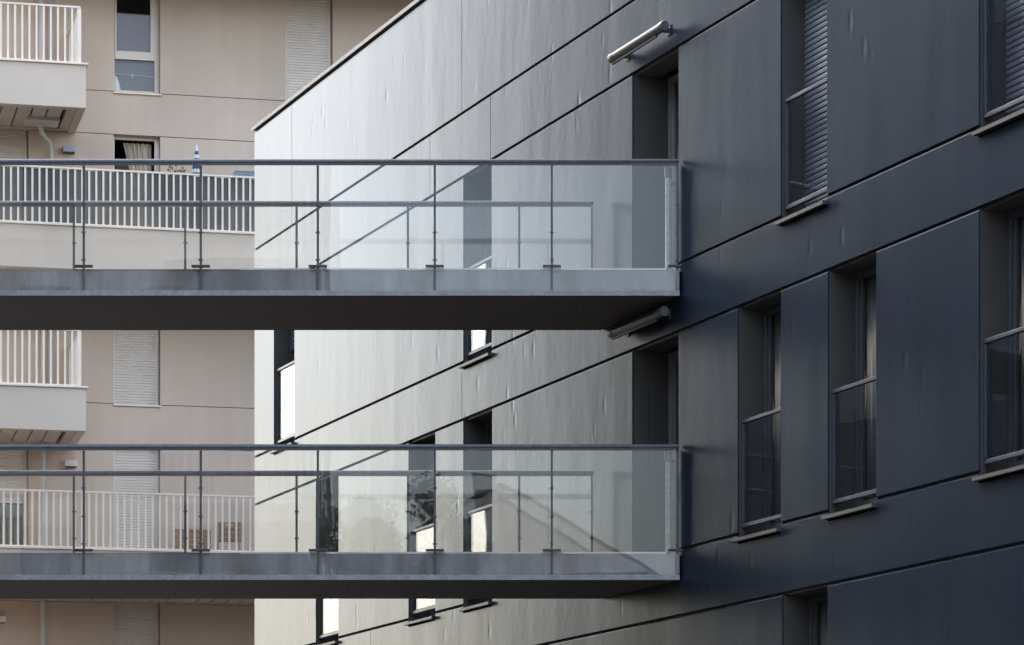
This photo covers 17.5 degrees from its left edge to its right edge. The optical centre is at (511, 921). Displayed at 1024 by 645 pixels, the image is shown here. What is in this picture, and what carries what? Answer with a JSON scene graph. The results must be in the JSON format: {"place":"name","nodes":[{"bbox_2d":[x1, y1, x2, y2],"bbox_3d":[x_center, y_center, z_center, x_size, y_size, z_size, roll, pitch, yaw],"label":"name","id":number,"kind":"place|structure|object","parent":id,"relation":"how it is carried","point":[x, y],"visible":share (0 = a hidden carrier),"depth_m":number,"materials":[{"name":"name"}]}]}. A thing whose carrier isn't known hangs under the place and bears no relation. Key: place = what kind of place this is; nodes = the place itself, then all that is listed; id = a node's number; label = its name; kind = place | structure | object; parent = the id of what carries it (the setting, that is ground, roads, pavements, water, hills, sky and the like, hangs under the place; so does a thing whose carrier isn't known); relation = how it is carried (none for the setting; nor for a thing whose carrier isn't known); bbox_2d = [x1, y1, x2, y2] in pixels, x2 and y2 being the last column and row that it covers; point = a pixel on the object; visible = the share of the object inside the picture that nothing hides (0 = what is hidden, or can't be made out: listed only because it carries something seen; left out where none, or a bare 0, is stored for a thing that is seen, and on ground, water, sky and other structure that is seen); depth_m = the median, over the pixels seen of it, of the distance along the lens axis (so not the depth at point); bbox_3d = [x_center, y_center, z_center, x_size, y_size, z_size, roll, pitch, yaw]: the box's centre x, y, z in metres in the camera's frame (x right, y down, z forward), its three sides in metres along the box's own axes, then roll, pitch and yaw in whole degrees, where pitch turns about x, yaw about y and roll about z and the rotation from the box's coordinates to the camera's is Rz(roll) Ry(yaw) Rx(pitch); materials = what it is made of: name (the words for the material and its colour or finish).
{"place":"outdoors","nodes":[
{"label":"outdoors","id":0,"kind":"place"},
{"bbox_2d":[0,0,413,644],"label":"apartment building","id":1,"kind":"structure","parent":0,"point":[144,78],"depth_m":59.65,"materials":[{"name":"beige concrete"}]},
{"bbox_2d":[0,616,5,622],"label":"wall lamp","id":2,"kind":"object","parent":1,"relation":"attached to","point":[2,619],"visible":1,"depth_m":59.11,"materials":[{"name":"white plastic"}]},
{"bbox_2d":[0,129,28,167],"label":"window","id":3,"kind":"structure","parent":1,"relation":"in","point":[14,144],"depth_m":59.39,"materials":[{"name":"white plastic"}]},
{"bbox_2d":[0,443,28,544],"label":"window","id":4,"kind":"structure","parent":1,"relation":"in","point":[9,459],"depth_m":59.39,"materials":[{"name":"white plastic"}]},
{"bbox_2d":[62,145,74,153],"bbox_3d":[-7.913,-13.786,59.437,0.220,0.120,0.129,0,0,-13],"label":"wall lamp","id":5,"kind":"object","parent":1,"relation":"attached to","point":[67,149],"visible":1,"depth_m":59.38,"materials":[{"name":"metal"}]},
{"bbox_2d":[65,460,77,467],"bbox_3d":[-7.877,-8.176,59.445,0.220,0.120,0.129,0,0,-13],"label":"wall lamp","id":6,"kind":"object","parent":1,"relation":"attached to","point":[71,463],"visible":1,"depth_m":59.39,"materials":[{"name":"white plastic"}]},
{"bbox_2d":[114,136,159,173],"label":"window","id":7,"kind":"structure","parent":1,"relation":"in","point":[133,151],"depth_m":60.02,"materials":[{"name":"white plastic"}]},
{"bbox_2d":[114,450,159,547],"bbox_3d":[-6.763,-7.505,59.930,0.851,2.046,0.202,0,0,-6],"label":"window","id":8,"kind":"structure","parent":1,"relation":"in","point":[123,459],"depth_m":59.89,"materials":[{"name":"white plastic"}]},
{"bbox_2d":[114,603,159,644],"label":"window","id":9,"kind":"structure","parent":1,"relation":"in","point":[134,623],"depth_m":59.89,"materials":[{"name":"white plastic"}]},
{"bbox_2d":[113,0,161,95],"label":"window","id":10,"kind":"structure","parent":1,"relation":"in","point":[136,36],"depth_m":59.99,"materials":[{"name":"grey glass"}]},
{"bbox_2d":[113,330,161,406],"bbox_3d":[-6.741,-10.289,59.862,0.867,2.078,0.255,0,0,-13],"label":"window","id":11,"kind":"structure","parent":1,"relation":"in","point":[136,352],"depth_m":59.89,"materials":[{"name":"white plastic"}]},
{"bbox_2d":[167,165,185,172],"bbox_3d":[-5.880,-12.472,58.436,0.380,1.623,0.374,0,0,-13],"label":"potted plant","id":12,"kind":"object","parent":1,"relation":"on","point":[180,170],"visible":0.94,"depth_m":58.38,"materials":[{"name":"brown plant"}]},
{"bbox_2d":[175,529,210,549],"bbox_3d":[-5.689,-6.509,59.097,0.675,0.902,0.124,0,0,-13],"label":"folding table","id":13,"kind":"object","parent":1,"relation":"on","point":[191,542],"visible":0.25,"depth_m":59.05,"materials":[{"name":"brown wood"}]},
{"bbox_2d":[192,145,199,176],"bbox_3d":[-5.560,-12.676,58.665,0.400,2.031,0.400,0,0,-13],"label":"parasol","id":14,"kind":"object","parent":1,"relation":"on","point":[195,169],"visible":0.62,"depth_m":58.63,"materials":[{"name":"fabric"}]},
{"bbox_2d":[217,522,240,549],"bbox_3d":[-5.036,-6.582,59.183,0.464,1.075,0.653,0,0,1],"label":"folding chair","id":15,"kind":"object","parent":1,"relation":"on","point":[232,533],"visible":0.56,"depth_m":59.30,"materials":[{"name":"brown wood"}]},
{"bbox_2d":[232,170,254,179],"bbox_3d":[-4.601,-12.477,58.734,0.622,1.648,0.465,0,0,-13],"label":"garden chair","id":16,"kind":"object","parent":1,"relation":"on","point":[243,173],"visible":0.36,"depth_m":58.90,"materials":[{"name":"blue plastic"}]},
{"bbox_2d":[286,0,332,100],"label":"window","id":17,"kind":"structure","parent":1,"relation":"in","point":[309,23],"depth_m":60.59,"materials":[{"name":"white plastic"}]},
{"bbox_2d":[251,0,1023,644],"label":"apartment building","id":18,"kind":"structure","parent":0,"point":[819,376],"depth_m":32.51,"materials":[{"name":"paint"}]},
{"bbox_2d":[270,330,295,453],"bbox_3d":[-2.938,-7.535,45.295,0.442,2.238,0.993,0,0,-21],"label":"window","id":19,"kind":"structure","parent":18,"relation":"in","point":[284,339],"depth_m":45.71,"materials":[{"name":"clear glass"}]},
{"bbox_2d":[317,476,339,644],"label":"window","id":20,"kind":"structure","parent":18,"relation":"in","point":[327,609],"depth_m":43.93,"materials":[{"name":"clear glass"}]},
{"bbox_2d":[0,159,680,329],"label":"footbridge","id":21,"kind":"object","parent":18,"relation":"attached to","point":[434,297],"visible":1,"depth_m":32.88,"materials":[{"name":"concrete"}]},
{"bbox_2d":[0,444,683,598],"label":"footbridge","id":22,"kind":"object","parent":18,"relation":"attached to","point":[434,573],"visible":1,"depth_m":32.85,"materials":[{"name":"concrete"}]},
{"bbox_2d":[404,431,436,625],"bbox_3d":[-0.930,-4.717,40.033,0.442,2.245,1.007,0,0,-21],"label":"window","id":23,"kind":"structure","parent":18,"relation":"in","point":[422,611],"depth_m":40.44,"materials":[{"name":"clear glass"}]},
{"bbox_2d":[458,165,493,368],"bbox_3d":[-0.244,-7.535,38.242,0.442,2.238,0.973,0,0,-21],"label":"window","id":24,"kind":"structure","parent":18,"relation":"in","point":[478,348],"depth_m":38.64,"materials":[{"name":"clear glass"}]},
{"bbox_2d":[458,407,493,611],"bbox_3d":[-0.241,-4.717,38.235,0.442,2.245,0.990,0,0,-21],"label":"window","id":25,"kind":"structure","parent":18,"relation":"in","point":[477,489],"depth_m":38.64,"materials":[{"name":"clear glass"}]},
{"bbox_2d":[607,20,670,64],"bbox_3d":[1.295,-8.841,33.513,0.168,0.118,1.368,0,0,-21],"label":"wall lamp","id":26,"kind":"object","parent":18,"relation":"attached to","point":[625,51],"visible":1,"depth_m":33.40,"materials":[{"name":"metal"}]},
{"bbox_2d":[607,306,670,339],"bbox_3d":[1.295,-6.021,33.513,0.168,0.118,1.368,0,0,-21],"label":"wall lamp","id":27,"kind":"object","parent":18,"relation":"attached to","point":[635,324],"visible":1,"depth_m":33.40,"materials":[{"name":"metal"}]},
{"bbox_2d":[633,46,680,269],"bbox_3d":[1.686,-7.579,33.487,0.508,2.151,1.162,0,0,-21],"label":"door","id":28,"kind":"structure","parent":18,"relation":"in","point":[655,100],"depth_m":33.98,"materials":[{"name":"grey glass"}]},
{"bbox_2d":[633,331,680,553],"bbox_3d":[1.686,-4.760,33.487,0.508,2.158,1.162,0,0,-21],"label":"door","id":29,"kind":"structure","parent":18,"relation":"in","point":[655,373],"depth_m":33.98,"materials":[{"name":"grey glass"}]},
{"bbox_2d":[731,289,782,542],"bbox_3d":[2.466,-4.717,31.176,0.442,2.245,0.986,0,0,-21],"label":"window","id":30,"kind":"structure","parent":18,"relation":"in","point":[760,327],"depth_m":31.58,"materials":[{"name":"black glass"}]},
{"bbox_2d":[774,0,829,225],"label":"window","id":31,"kind":"structure","parent":18,"relation":"in","point":[804,22],"depth_m":30.66,"materials":[{"name":"clear glass"}]},
{"bbox_2d":[784,583,829,644],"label":"window","id":32,"kind":"structure","parent":18,"relation":"in","point":[805,610],"depth_m":30.66,"materials":[{"name":"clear glass"}]},
{"bbox_2d":[821,250,878,519],"bbox_3d":[3.147,-4.717,29.389,0.442,2.245,0.981,0,0,-21],"label":"window","id":33,"kind":"structure","parent":18,"relation":"in","point":[852,297],"depth_m":29.79,"materials":[{"name":"black glass"}]},
{"bbox_2d":[972,0,1023,136],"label":"window","id":34,"kind":"structure","parent":18,"relation":"in","point":[1001,21],"depth_m":27.17,"materials":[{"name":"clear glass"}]},
{"bbox_2d":[972,190,1023,481],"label":"window","id":35,"kind":"structure","parent":18,"relation":"in","point":[1002,232],"depth_m":27.21,"materials":[{"name":"black glass"}]}
]}

